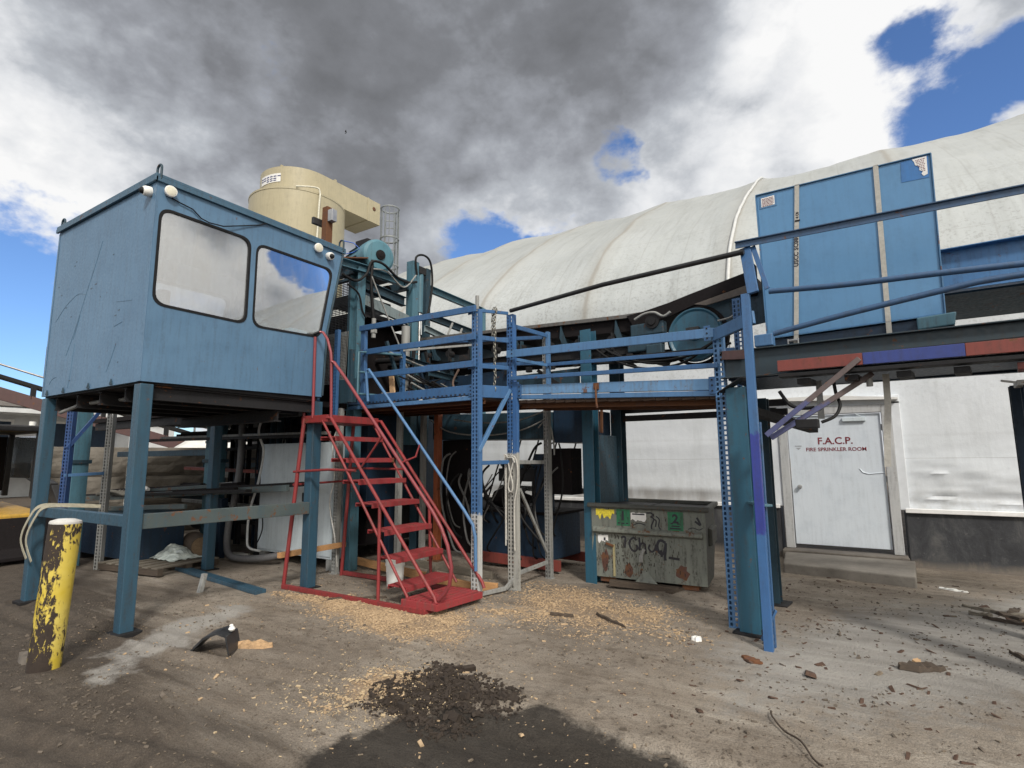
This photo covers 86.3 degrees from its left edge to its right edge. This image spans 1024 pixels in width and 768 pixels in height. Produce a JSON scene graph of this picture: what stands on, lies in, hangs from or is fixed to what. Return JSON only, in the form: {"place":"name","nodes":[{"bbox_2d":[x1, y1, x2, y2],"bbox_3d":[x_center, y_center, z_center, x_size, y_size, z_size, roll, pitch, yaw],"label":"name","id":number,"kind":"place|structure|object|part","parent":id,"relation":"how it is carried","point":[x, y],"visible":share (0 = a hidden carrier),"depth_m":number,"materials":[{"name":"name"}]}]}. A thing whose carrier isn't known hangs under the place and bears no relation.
{"place":"outdoors","nodes":[
{"label":"outdoors","id":0,"kind":"place"},
{"bbox_2d":[0,400,173,497],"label":"house","id":1,"kind":"structure","parent":0,"point":[12,414],"depth_m":26.77,"materials":[{"name":"concrete"}]},
{"bbox_2d":[0,419,14,441],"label":"window","id":2,"kind":"structure","parent":1,"relation":"in","point":[2,421],"depth_m":26.09,"materials":[{"name":"glass"}]},
{"bbox_2d":[54,421,65,446],"bbox_3d":[-23.156,2.590,27.672,0.090,1.400,1.300,-5,-9,32],"label":"window","id":3,"kind":"structure","parent":1,"relation":"in","point":[60,426],"depth_m":27.81,"materials":[{"name":"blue glass"}]},
{"bbox_2d":[91,426,110,446],"bbox_3d":[-22.064,2.810,29.334,0.020,1.160,1.060,-5,-9,32],"label":"window","id":4,"kind":"structure","parent":1,"relation":"in","point":[98,437],"depth_m":29.19,"materials":[{"name":"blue glass"}]},
{"bbox_2d":[48,476,125,505],"bbox_3d":[-9.721,2.424,12.318,1.600,0.655,0.765,5,-10,-36],"label":"concrete block","id":5,"kind":"object","parent":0,"point":[94,484],"depth_m":12.24,"materials":[{"name":"grey concrete"}]},
{"bbox_2d":[51,447,127,476],"bbox_3d":[-9.726,1.770,12.408,1.600,0.655,0.765,5,-10,-36],"label":"concrete block","id":6,"kind":"object","parent":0,"point":[119,467],"depth_m":12.27,"materials":[{"name":"grey concrete"}]},
{"bbox_2d":[123,502,201,529],"bbox_3d":[-8.412,3.198,13.175,1.600,0.655,0.764,5,-10,-36],"label":"concrete block","id":7,"kind":"object","parent":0,"point":[192,506],"depth_m":13.19,"materials":[{"name":"grey concrete"}]},
{"bbox_2d":[125,474,203,503],"bbox_3d":[-8.416,2.544,13.264,1.600,0.655,0.765,5,-10,-36],"label":"concrete block","id":8,"kind":"object","parent":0,"point":[162,480],"depth_m":13.01,"materials":[{"name":"grey concrete"}]},
{"bbox_2d":[126,447,205,475],"bbox_3d":[-8.421,1.890,13.352,1.600,0.655,0.766,5,-10,-36],"label":"concrete block","id":9,"kind":"object","parent":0,"point":[166,465],"depth_m":13.12,"materials":[{"name":"grey concrete"}]},
{"bbox_2d":[224,477,254,499],"bbox_3d":[-7.113,2.665,14.211,1.600,0.655,0.760,5,-10,-36],"label":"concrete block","id":10,"kind":"object","parent":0,"point":[252,481],"depth_m":14.05,"materials":[{"name":"grey concrete"}]},
{"bbox_2d":[226,449,255,469],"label":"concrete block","id":11,"kind":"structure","parent":10,"relation":"on","point":[253,454],"depth_m":14.14,"materials":[{"name":"grey concrete"}]},
{"bbox_2d":[281,328,308,333],"bbox_3d":[-3.010,-0.569,7.416,0.400,0.319,0.340,-5,-9,32],"label":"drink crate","id":12,"kind":"object","parent":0,"point":[296,330],"visible":0.18,"depth_m":7.29,"materials":[{"name":"white plastic"}]},
{"bbox_2d":[0,462,1023,767],"bbox_3d":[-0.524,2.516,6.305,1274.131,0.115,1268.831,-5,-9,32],"label":"ground","id":13,"kind":"structure","parent":0,"point":[548,740],"depth_m":4.14,"materials":[{"name":"grey concrete"}]},
{"bbox_2d":[0,421,59,562],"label":"skid loader","id":14,"kind":"object","parent":13,"relation":"on","point":[13,518],"visible":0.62,"depth_m":10.19,"materials":[{"name":"black metal"}]},
{"bbox_2d":[11,436,35,477],"bbox_3d":[-9.428,1.413,10.570,1.300,0.800,0.010,-5,-9,32],"label":"side window","id":15,"kind":"structure","parent":14,"relation":"in","point":[24,447],"depth_m":10.63,"materials":[{"name":"grey glass"}]},
{"bbox_2d":[25,518,82,673],"bbox_3d":[-3.752,1.761,4.476,0.240,1.287,0.275,-5,-9,32],"label":"bollard","id":16,"kind":"object","parent":13,"relation":"on","point":[52,609],"visible":0.91,"depth_m":4.41,"materials":[{"name":"yellow metal"}]},
{"bbox_2d":[57,411,116,569],"bbox_3d":[-6.542,1.518,8.391,0.126,2.720,0.645,-5,-9,32],"label":"storage rack","id":17,"kind":"object","parent":13,"relation":"on","point":[65,477],"visible":0.6,"depth_m":8.45,"materials":[{"name":"metal"}]},
{"bbox_2d":[0,363,206,447],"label":"inclined conveyor","id":18,"kind":"object","parent":13,"relation":"on","point":[32,401],"visible":0.1,"depth_m":16.65,"materials":[{"name":"brown metal"}]},
{"bbox_2d":[80,509,184,559],"bbox_3d":[-6.584,2.575,9.322,2.350,0.820,0.850,-5,-9,32],"label":"parts bin","id":19,"kind":"object","parent":13,"relation":"on","point":[154,541],"visible":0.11,"depth_m":8.83,"materials":[{"name":"metal"}]},
{"bbox_2d":[98,557,218,575],"bbox_3d":[-5.499,2.793,8.518,1.400,0.110,1.000,-4,-9,24],"label":"pallet","id":20,"kind":"object","parent":13,"relation":"on","point":[153,567],"visible":0.41,"depth_m":8.23,"materials":[{"name":"wood"}]},
{"bbox_2d":[150,544,201,561],"bbox_3d":[-5.369,2.658,8.723,0.863,0.199,0.588,-5,-9,32],"label":"plastic sheet","id":21,"kind":"object","parent":20,"relation":"on","point":[172,552],"visible":0.88,"depth_m":8.53,"materials":[{"name":"white plastic"}]},
{"bbox_2d":[183,532,202,555],"bbox_3d":[-5.210,2.636,9.028,0.340,0.336,0.825,6,-10,-38],"label":"log","id":22,"kind":"object","parent":20,"relation":"on","point":[193,542],"visible":0.67,"depth_m":8.71,"materials":[{"name":"brown wood"}]},
{"bbox_2d":[12,163,345,637],"bbox_3d":[-4.231,0.288,7.224,2.838,4.908,2.647,-5,-9,32],"label":"control cab","id":23,"kind":"object","parent":13,"relation":"on","point":[125,337],"visible":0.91,"depth_m":6.58,"materials":[{"name":"blue paint"}]},
{"bbox_2d":[20,503,77,559],"bbox_3d":[-5.458,1.752,6.520,0.799,0.654,0.084,0,-8,-6],"label":"lifting sling","id":24,"kind":"object","parent":23,"relation":"hanging from","point":[28,519],"visible":0.69,"depth_m":6.50,"materials":[{"name":"beige fabric"}]},
{"bbox_2d":[25,504,100,562],"bbox_3d":[-5.322,1.749,6.434,0.799,0.674,0.084,0,-8,-6],"label":"lifting sling","id":25,"kind":"object","parent":23,"relation":"hanging from","point":[63,505],"visible":1,"depth_m":6.43,"materials":[{"name":"white fabric"}]},
{"bbox_3d":[-5.227,-1.000,8.095,0.050,1.106,2.083,-5,-9,32],"label":"window","id":26,"kind":"part","parent":23,"relation":"part of","materials":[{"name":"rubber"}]},
{"bbox_3d":[-3.493,-1.305,6.209,0.050,1.080,1.055,-5,-9,32],"label":"window","id":27,"kind":"part","parent":23,"relation":"part of","materials":[{"name":"clear glass"}]},
{"bbox_3d":[-2.869,-1.162,7.193,0.050,1.064,1.159,-5,-9,32],"label":"window","id":28,"kind":"part","parent":23,"relation":"part of","materials":[{"name":"clear glass"}]},
{"bbox_2d":[311,206,359,253],"bbox_3d":[-2.591,-2.280,8.070,0.701,0.677,0.222,1,-8,-11],"label":"antenna post","id":29,"kind":"object","parent":23,"relation":"on","point":[328,220],"visible":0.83,"depth_m":8.02,"materials":[{"name":"metal"}]},
{"bbox_2d":[123,440,246,504],"bbox_3d":[-8.923,2.832,18.651,3.850,2.874,8.500,-5,-9,32],"label":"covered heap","id":30,"kind":"object","parent":13,"relation":"on","point":[194,444],"visible":0.06,"depth_m":16.91,"materials":[{"name":"white plastic"}]},
{"bbox_2d":[196,573,207,592],"bbox_3d":[-3.937,2.542,6.934,0.083,0.265,0.164,0,-8,0],"label":"steel stub","id":31,"kind":"object","parent":13,"relation":"on","point":[202,582],"visible":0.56,"depth_m":6.92,"materials":[{"name":"grey metal"}]},
{"bbox_2d":[190,625,239,654],"bbox_3d":[-2.632,2.257,4.830,0.469,0.175,0.222,-2,-8,9],"label":"plastic fender","id":32,"kind":"object","parent":13,"relation":"on","point":[232,638],"visible":0.94,"depth_m":4.77,"materials":[{"name":"black plastic"}]},
{"bbox_2d":[228,624,235,630],"bbox_3d":[-2.476,2.151,4.820,0.057,0.050,0.094,6,-10,-40],"label":"crumpled wrapper","id":33,"kind":"object","parent":32,"relation":"on","point":[232,627],"visible":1,"depth_m":4.80,"materials":[{"name":"white plastic"}]},
{"bbox_2d":[172,567,265,594],"bbox_3d":[-4.294,2.724,7.731,3.002,0.050,0.140,-7,-10,38],"label":"steel bar","id":34,"kind":"object","parent":13,"relation":"on","point":[238,585],"visible":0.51,"depth_m":7.34,"materials":[{"name":"paint"}]},
{"bbox_2d":[199,524,251,539],"bbox_3d":[-5.366,3.041,11.168,3.721,0.312,0.350,-6,-10,36],"label":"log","id":35,"kind":"object","parent":13,"relation":"on","point":[243,531],"visible":0.08,"depth_m":11.10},
{"bbox_2d":[232,552,249,554],"bbox_3d":[-4.979,3.010,9.703,0.702,0.032,0.254,-2,-8,9],"label":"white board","id":36,"kind":"object","parent":13,"relation":"on","point":[240,553],"visible":0.39,"depth_m":9.65,"materials":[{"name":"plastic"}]},
{"bbox_2d":[223,424,278,561],"bbox_3d":[-4.321,1.762,9.072,1.387,2.271,0.367,-5,-9,32],"label":"flexible hose","id":37,"kind":"object","parent":13,"relation":"on","point":[229,555],"visible":0.78,"depth_m":9.28,"materials":[{"name":"grey plastic"}]},
{"bbox_2d":[238,639,272,648],"bbox_3d":[-2.311,2.322,4.877,0.340,0.066,0.092,0,-8,-6],"label":"split wood","id":38,"kind":"object","parent":13,"relation":"on","point":[256,644],"visible":0.92,"depth_m":4.85,"materials":[{"name":"beige wood"}]},
{"bbox_2d":[63,401,449,565],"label":"transfer deck","id":39,"kind":"structure","parent":13,"relation":"on","point":[190,492],"depth_m":9.54,"materials":[{"name":"teal paint"}]},
{"bbox_2d":[96,489,124,495],"bbox_3d":[-7.004,1.924,9.641,0.935,0.136,0.251,-5,-9,32],"label":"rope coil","id":40,"kind":"object","parent":39,"relation":"on","point":[118,492],"visible":0.54,"depth_m":9.52,"materials":[{"name":"grey"}]},
{"bbox_2d":[246,423,264,551],"bbox_3d":[-4.263,1.671,9.133,0.156,2.184,0.454,6,-10,-40],"label":"conduit","id":41,"kind":"object","parent":39,"relation":"attached to","point":[254,494],"visible":0.79,"depth_m":9.15,"materials":[{"name":"grey plastic"}]},
{"bbox_2d":[257,439,344,570],"bbox_3d":[-3.393,1.926,8.979,1.880,2.068,0.485,-5,-9,32],"label":"electrical cabinet","id":42,"kind":"object","parent":13,"relation":"on","point":[280,463],"visible":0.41,"depth_m":8.86,"materials":[{"name":"white metal"}]},
{"bbox_2d":[254,518,262,545],"bbox_3d":[-4.206,2.418,9.031,0.110,0.512,0.281,7,-11,-44],"label":"cable","id":43,"kind":"object","parent":42,"relation":"attached to","point":[260,533],"visible":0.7,"depth_m":8.95,"materials":[{"name":"black rubber"}]},
{"bbox_3d":[-3.754,1.859,8.958,1.220,1.700,0.013,-5,-9,32],"label":"door","id":44,"kind":"part","parent":42,"relation":"part of","materials":[{"name":"grey metal"}]},
{"bbox_3d":[-2.983,1.788,8.481,0.560,1.700,0.013,-5,-9,32],"label":"door","id":45,"kind":"part","parent":42,"relation":"part of","materials":[{"name":"grey metal"}]},
{"bbox_2d":[248,165,379,443],"bbox_3d":[-7.306,-1.476,19.323,3.286,11.570,4.296,-5,-9,32],"label":"dust cyclone","id":46,"kind":"object","parent":13,"relation":"on","point":[298,198],"visible":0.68,"depth_m":18.41,"materials":[{"name":"metal"}]},
{"bbox_2d":[328,408,344,574],"bbox_3d":[-2.606,1.591,8.166,0.120,2.460,0.130,-5,-9,32],"label":"rack leg","id":47,"kind":"object","parent":13,"relation":"on","point":[337,508],"visible":0.69,"depth_m":8.12,"materials":[{"name":"grey metal"}]},
{"bbox_2d":[329,432,337,566],"bbox_3d":[-2.643,1.588,8.153,0.161,2.204,0.092,1,-8,-13],"label":"cable","id":48,"kind":"object","parent":47,"relation":"hanging from","point":[330,500],"visible":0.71,"depth_m":8.14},
{"bbox_2d":[327,596,386,599],"bbox_3d":[-1.832,2.533,6.473,0.700,0.032,0.037,0,-8,-6],"label":"bark piece","id":49,"kind":"object","parent":13,"relation":"on","point":[371,597],"visible":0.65,"depth_m":6.48,"materials":[{"name":"brown wood"}]},
{"bbox_2d":[179,645,547,756],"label":"sawdust crumbs","id":50,"kind":"object","parent":13,"relation":"on","point":[336,689],"visible":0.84,"depth_m":3.82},
{"bbox_2d":[281,330,485,614],"bbox_3d":[-1.576,0.929,6.990,2.774,3.383,1.025,-5,-9,32],"label":"warehouse stair","id":51,"kind":"object","parent":13,"relation":"on","point":[440,597],"visible":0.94,"depth_m":6.76,"materials":[{"name":"red metal"}]},
{"bbox_2d":[277,542,345,557],"bbox_3d":[-2.757,2.300,7.590,0.060,0.070,1.100,-5,-9,32],"label":"tied timber","id":52,"kind":"object","parent":51,"relation":"attached to","point":[296,552],"visible":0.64,"depth_m":7.64,"materials":[{"name":"brown wood"}]},
{"bbox_2d":[70,566,719,767],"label":"wood chips","id":53,"kind":"object","parent":13,"relation":"on","point":[342,605],"visible":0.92,"depth_m":5.67,"materials":[{"name":"beige wood"}]},
{"bbox_2d":[385,559,404,586],"bbox_3d":[-1.553,2.496,7.256,0.268,0.345,0.268,-5,-9,32],"label":"bucket","id":54,"kind":"object","parent":13,"relation":"on","point":[391,576],"visible":0.48,"depth_m":7.16,"materials":[{"name":"white plastic"}]},
{"bbox_2d":[357,557,470,588],"bbox_3d":[-1.593,2.664,7.795,2.836,0.150,0.045,-7,-10,40],"label":"timber","id":55,"kind":"object","parent":13,"relation":"on","point":[408,572],"visible":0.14,"depth_m":7.65,"materials":[{"name":"brown wood"}]},
{"bbox_2d":[426,563,438,573],"bbox_3d":[-1.075,2.514,7.320,0.090,0.211,0.189,-5,-9,32],"label":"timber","id":56,"kind":"object","parent":55,"relation":"on","point":[435,566],"visible":0.4,"depth_m":7.32,"materials":[{"name":"brown wood"}]},
{"bbox_2d":[427,415,446,561],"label":"pillar","id":57,"kind":"structure","parent":13,"relation":"on","point":[437,463],"depth_m":9.14,"materials":[{"name":"metal"}]},
{"bbox_2d":[384,560,493,579],"bbox_3d":[-1.177,2.755,8.263,2.314,0.100,0.045,-6,-10,38],"label":"timber","id":58,"kind":"object","parent":13,"relation":"on","point":[461,570],"visible":0.58,"depth_m":7.96,"materials":[{"name":"brown wood"}]},
{"bbox_2d":[346,660,532,742],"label":"mulch lumps","id":59,"kind":"object","parent":13,"relation":"on","point":[402,707],"visible":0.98,"depth_m":3.75,"materials":[{"name":"brown soil"}]},
{"bbox_2d":[270,238,610,570],"bbox_3d":[-1.175,0.260,9.539,5.752,5.490,4.000,-5,-9,32],"label":"board press","id":60,"kind":"object","parent":13,"relation":"on","point":[365,274],"visible":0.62,"depth_m":9.16,"materials":[{"name":"teal paint"}]},
{"bbox_2d":[482,582,497,590],"bbox_3d":[-0.309,2.546,6.856,0.283,0.110,0.045,-4,-9,24],"label":"timber","id":61,"kind":"object","parent":13,"relation":"on","point":[490,585],"visible":0.49,"depth_m":6.82,"materials":[{"name":"brown wood"}]},
{"bbox_2d":[430,411,584,571],"bbox_3d":[-0.089,1.675,8.910,2.690,2.301,1.208,-6,-10,37],"label":"hydraulic unit","id":62,"kind":"object","parent":13,"relation":"on","point":[566,469],"visible":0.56,"depth_m":8.46,"materials":[{"name":"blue metal"}]},
{"bbox_2d":[0,548,1023,767],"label":"soil clods","id":63,"kind":"object","parent":13,"relation":"on","point":[162,695],"visible":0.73,"depth_m":4.23,"materials":[{"name":"brown soil"}]},
{"bbox_2d":[0,553,1023,767],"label":"yard crumbs","id":64,"kind":"object","parent":13,"relation":"on","point":[878,673],"visible":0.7,"depth_m":4.19,"materials":[{"name":"brown wood"}]},
{"bbox_2d":[344,295,755,629],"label":"access platform","id":65,"kind":"structure","parent":13,"relation":"on","point":[644,395],"depth_m":7.00,"materials":[{"name":"blue metal"}]},
{"bbox_2d":[389,376,395,402],"bbox_3d":[-1.744,0.080,7.971,0.179,0.428,0.040,-6,-10,37],"label":"offcut board","id":66,"kind":"object","parent":65,"relation":"on","point":[391,384],"visible":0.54,"depth_m":7.98,"materials":[{"name":"brown wood"}]},
{"bbox_2d":[491,306,497,390],"bbox_3d":[-0.237,-0.461,7.190,0.047,1.140,0.108,7,-11,-43],"label":"chain","id":67,"kind":"object","parent":65,"relation":"hanging from","point":[493,325],"visible":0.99,"depth_m":7.20,"materials":[{"name":"metal"}]},
{"bbox_2d":[504,454,518,550],"bbox_3d":[-0.019,1.510,7.017,0.239,1.214,0.054,-6,-10,37],"label":"cord bundle","id":68,"kind":"object","parent":65,"relation":"attached to","point":[507,457],"visible":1,"depth_m":7.04,"materials":[{"name":"white plastic"}]},
{"bbox_2d":[509,249,744,312],"bbox_3d":[1.095,-1.137,6.311,3.121,0.094,0.074,-8,-11,43],"label":"guard pipe","id":69,"kind":"object","parent":65,"relation":"attached to","point":[660,271],"visible":1,"depth_m":6.01,"materials":[{"name":"black metal"}]},
{"bbox_2d":[550,612,573,616],"bbox_3d":[0.520,2.412,5.720,0.260,0.032,0.052,-4,-8,23],"label":"bark piece","id":70,"kind":"object","parent":13,"relation":"on","point":[561,614],"visible":1,"depth_m":5.71,"materials":[{"name":"brown wood"}]},
{"bbox_2d":[409,264,787,583],"bbox_3d":[0.605,0.857,8.426,6.623,3.980,1.181,-6,-10,37],"label":"trough conveyor","id":71,"kind":"object","parent":13,"relation":"on","point":[605,476],"visible":0.52,"depth_m":7.67,"materials":[{"name":"metal"}]},
{"bbox_2d":[596,612,625,628],"bbox_3d":[0.997,2.391,5.540,0.049,0.033,0.550,3,-8,-23],"label":"bark piece","id":72,"kind":"object","parent":13,"relation":"on","point":[606,618],"visible":0.99,"depth_m":5.53,"materials":[{"name":"brown wood"}]},
{"bbox_2d":[609,579,678,591],"bbox_3d":[1.664,2.556,6.902,0.856,0.106,0.100,-3,-8,20],"label":"timber","id":73,"kind":"object","parent":13,"relation":"on","point":[635,585],"visible":0.85,"depth_m":6.88,"materials":[{"name":"wood"}]},
{"bbox_2d":[587,498,717,590],"bbox_3d":[1.959,2.133,7.470,1.560,1.042,1.150,-4,-9,25],"label":"dumpster","id":74,"kind":"object","parent":13,"relation":"on","point":[653,541],"visible":1,"depth_m":7.00,"materials":[{"name":"grey metal"}]},
{"bbox_2d":[665,585,683,593],"bbox_3d":[2.128,2.574,6.847,0.561,0.076,0.100,6,-10,-40],"label":"timber","id":75,"kind":"object","parent":13,"relation":"on","point":[669,591],"visible":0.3,"depth_m":6.70,"materials":[{"name":"brown wood"}]},
{"bbox_2d":[333,114,1023,575],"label":"warehouse","id":76,"kind":"structure","parent":13,"relation":"on","point":[951,478],"depth_m":9.29,"materials":[{"name":"fabric"}]},
{"bbox_2d":[380,205,399,275],"bbox_3d":[-4.774,-1.253,20.821,0.762,11.500,0.764,-5,-9,32],"label":"caged ladder","id":77,"kind":"object","parent":76,"relation":"attached to","point":[395,250],"visible":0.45,"depth_m":21.41,"materials":[{"name":"grey metal"}]},
{"bbox_2d":[788,413,892,549],"bbox_3d":[5.240,1.536,8.785,1.328,2.099,0.124,-5,-9,32],"label":"door","id":78,"kind":"structure","parent":76,"relation":"in","point":[839,478],"depth_m":8.76,"materials":[{"name":"metal"}]},
{"bbox_2d":[691,636,701,641],"bbox_3d":[1.671,2.303,4.946,0.078,0.043,0.068,2,-8,-17],"label":"foam scrap","id":79,"kind":"object","parent":13,"relation":"on","point":[696,638],"visible":1,"depth_m":4.93,"materials":[{"name":"white plastic"}]},
{"bbox_2d":[741,655,762,664],"bbox_3d":[1.967,2.257,4.479,0.180,0.021,0.124,-5,-9,32],"label":"wood chip","id":80,"kind":"object","parent":13,"relation":"on","point":[754,660],"visible":0.99,"depth_m":4.45,"materials":[{"name":"wood"}]},
{"bbox_2d":[770,710,823,767],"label":"twig","id":81,"kind":"object","parent":13,"relation":"on","point":[804,745],"visible":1,"depth_m":3.16,"materials":[{"name":"wood"}]},
{"bbox_2d":[620,574,1023,765],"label":"bark crumbs","id":82,"kind":"object","parent":13,"relation":"on","point":[861,700],"visible":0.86,"depth_m":4.20,"materials":[{"name":"brown wood"}]},
{"bbox_2d":[783,552,916,588],"bbox_3d":[4.786,2.656,7.808,1.697,0.190,1.297,-5,-9,32],"label":"concrete step","id":83,"kind":"object","parent":13,"relation":"on","point":[902,573],"visible":0.8,"depth_m":7.57,"materials":[{"name":"grey concrete"}]},
{"bbox_2d":[715,318,1023,638],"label":"transfer conveyor frame","id":84,"kind":"object","parent":13,"relation":"on","point":[768,353],"visible":0.62,"depth_m":5.23,"materials":[{"name":"metal"}]},
{"bbox_2d":[755,152,955,344],"bbox_3d":[3.432,-1.210,5.546,1.538,1.705,0.760,-6,-10,37],"label":"guard box","id":85,"kind":"object","parent":84,"relation":"on","point":[912,243],"visible":0.75,"depth_m":5.24,"materials":[{"name":"teal paint"}]},
{"bbox_2d":[787,184,799,343],"bbox_3d":[3.069,-1.104,5.801,0.214,1.820,0.780,-6,-10,37],"label":"ratchet strap","id":86,"kind":"object","parent":85,"relation":"attached to","point":[796,263],"visible":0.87,"depth_m":5.52,"materials":[{"name":"fabric"}]},
{"bbox_2d":[873,164,891,466],"bbox_3d":[3.596,-0.651,5.196,0.136,2.835,0.997,-8,-11,44],"label":"ratchet strap","id":87,"kind":"object","parent":85,"relation":"attached to","point":[887,420],"visible":0.84,"depth_m":5.00,"materials":[{"name":"fabric"}]},
{"bbox_2d":[734,184,1023,651],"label":"conveyor walkway","id":88,"kind":"structure","parent":13,"relation":"on","point":[848,362],"depth_m":4.72,"materials":[{"name":"teal paint"}]},
{"bbox_2d":[912,658,920,661],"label":"chip","id":89,"kind":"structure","parent":13,"relation":"on","point":[916,660],"depth_m":4.36,"materials":[{"name":"beige wood"}]},
{"bbox_2d":[898,660,946,672],"bbox_3d":[3.185,2.196,4.250,0.342,0.048,0.153,-1,-8,3],"label":"bark slab","id":90,"kind":"object","parent":13,"relation":"on","point":[922,667],"depth_m":4.21,"materials":[{"name":"brown wood"}]},
{"bbox_2d":[939,587,968,592],"bbox_3d":[5.454,2.541,6.752,0.298,0.022,0.092,-7,-10,42],"label":"paper scrap","id":91,"kind":"object","parent":13,"relation":"on","point":[953,589],"visible":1,"depth_m":6.73,"materials":[{"name":"white paper"}]},
{"bbox_2d":[968,610,992,616],"bbox_3d":[4.868,2.384,5.676,0.200,0.038,0.054,-4,-9,25],"label":"bark piece","id":92,"kind":"object","parent":13,"relation":"on","point":[970,612],"visible":0.94,"depth_m":5.66,"materials":[{"name":"brown wood"}]},
{"bbox_2d":[962,603,1001,613],"bbox_3d":[5.044,2.407,5.840,0.090,0.036,0.399,3,-8,-21],"label":"bark piece","id":93,"kind":"object","parent":13,"relation":"on","point":[986,609],"visible":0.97,"depth_m":5.83,"materials":[{"name":"brown wood"}]},
{"bbox_2d":[940,235,1023,319],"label":"side hopper channel","id":94,"kind":"object","parent":13,"relation":"on","point":[996,298],"depth_m":5.44,"materials":[{"name":"blue metal"}]},
{"bbox_2d":[982,615,1023,625],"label":"bark piece","id":95,"kind":"object","parent":13,"relation":"on","point":[1012,621],"visible":1,"depth_m":5.45,"materials":[{"name":"brown wood"}]},
{"bbox_2d":[995,611,1023,620],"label":"bark piece","id":96,"kind":"object","parent":13,"relation":"on","point":[1011,616],"visible":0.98,"depth_m":5.60,"materials":[{"name":"brown wood"}]},
{"bbox_2d":[1007,607,1020,612],"bbox_3d":[5.315,2.397,5.787,0.300,0.038,0.073,5,-10,-36],"label":"bark piece","id":97,"kind":"object","parent":13,"relation":"on","point":[1013,610],"visible":0.83,"depth_m":5.77,"materials":[{"name":"brown wood"}]},
{"bbox_2d":[1009,650,1023,660],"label":"bark piece","id":98,"kind":"object","parent":13,"relation":"on","point":[1018,655],"visible":1,"depth_m":4.48,"materials":[{"name":"brown wood"}]},
{"bbox_2d":[1009,612,1023,616],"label":"bark piece","id":99,"kind":"object","parent":13,"relation":"on","point":[1020,614],"visible":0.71,"depth_m":5.62,"materials":[{"name":"brown wood"}]},
{"bbox_2d":[0,0,1023,453],"label":"sky","id":100,"kind":"structure","parent":0,"point":[488,125],"materials":[{"name":"grey"}]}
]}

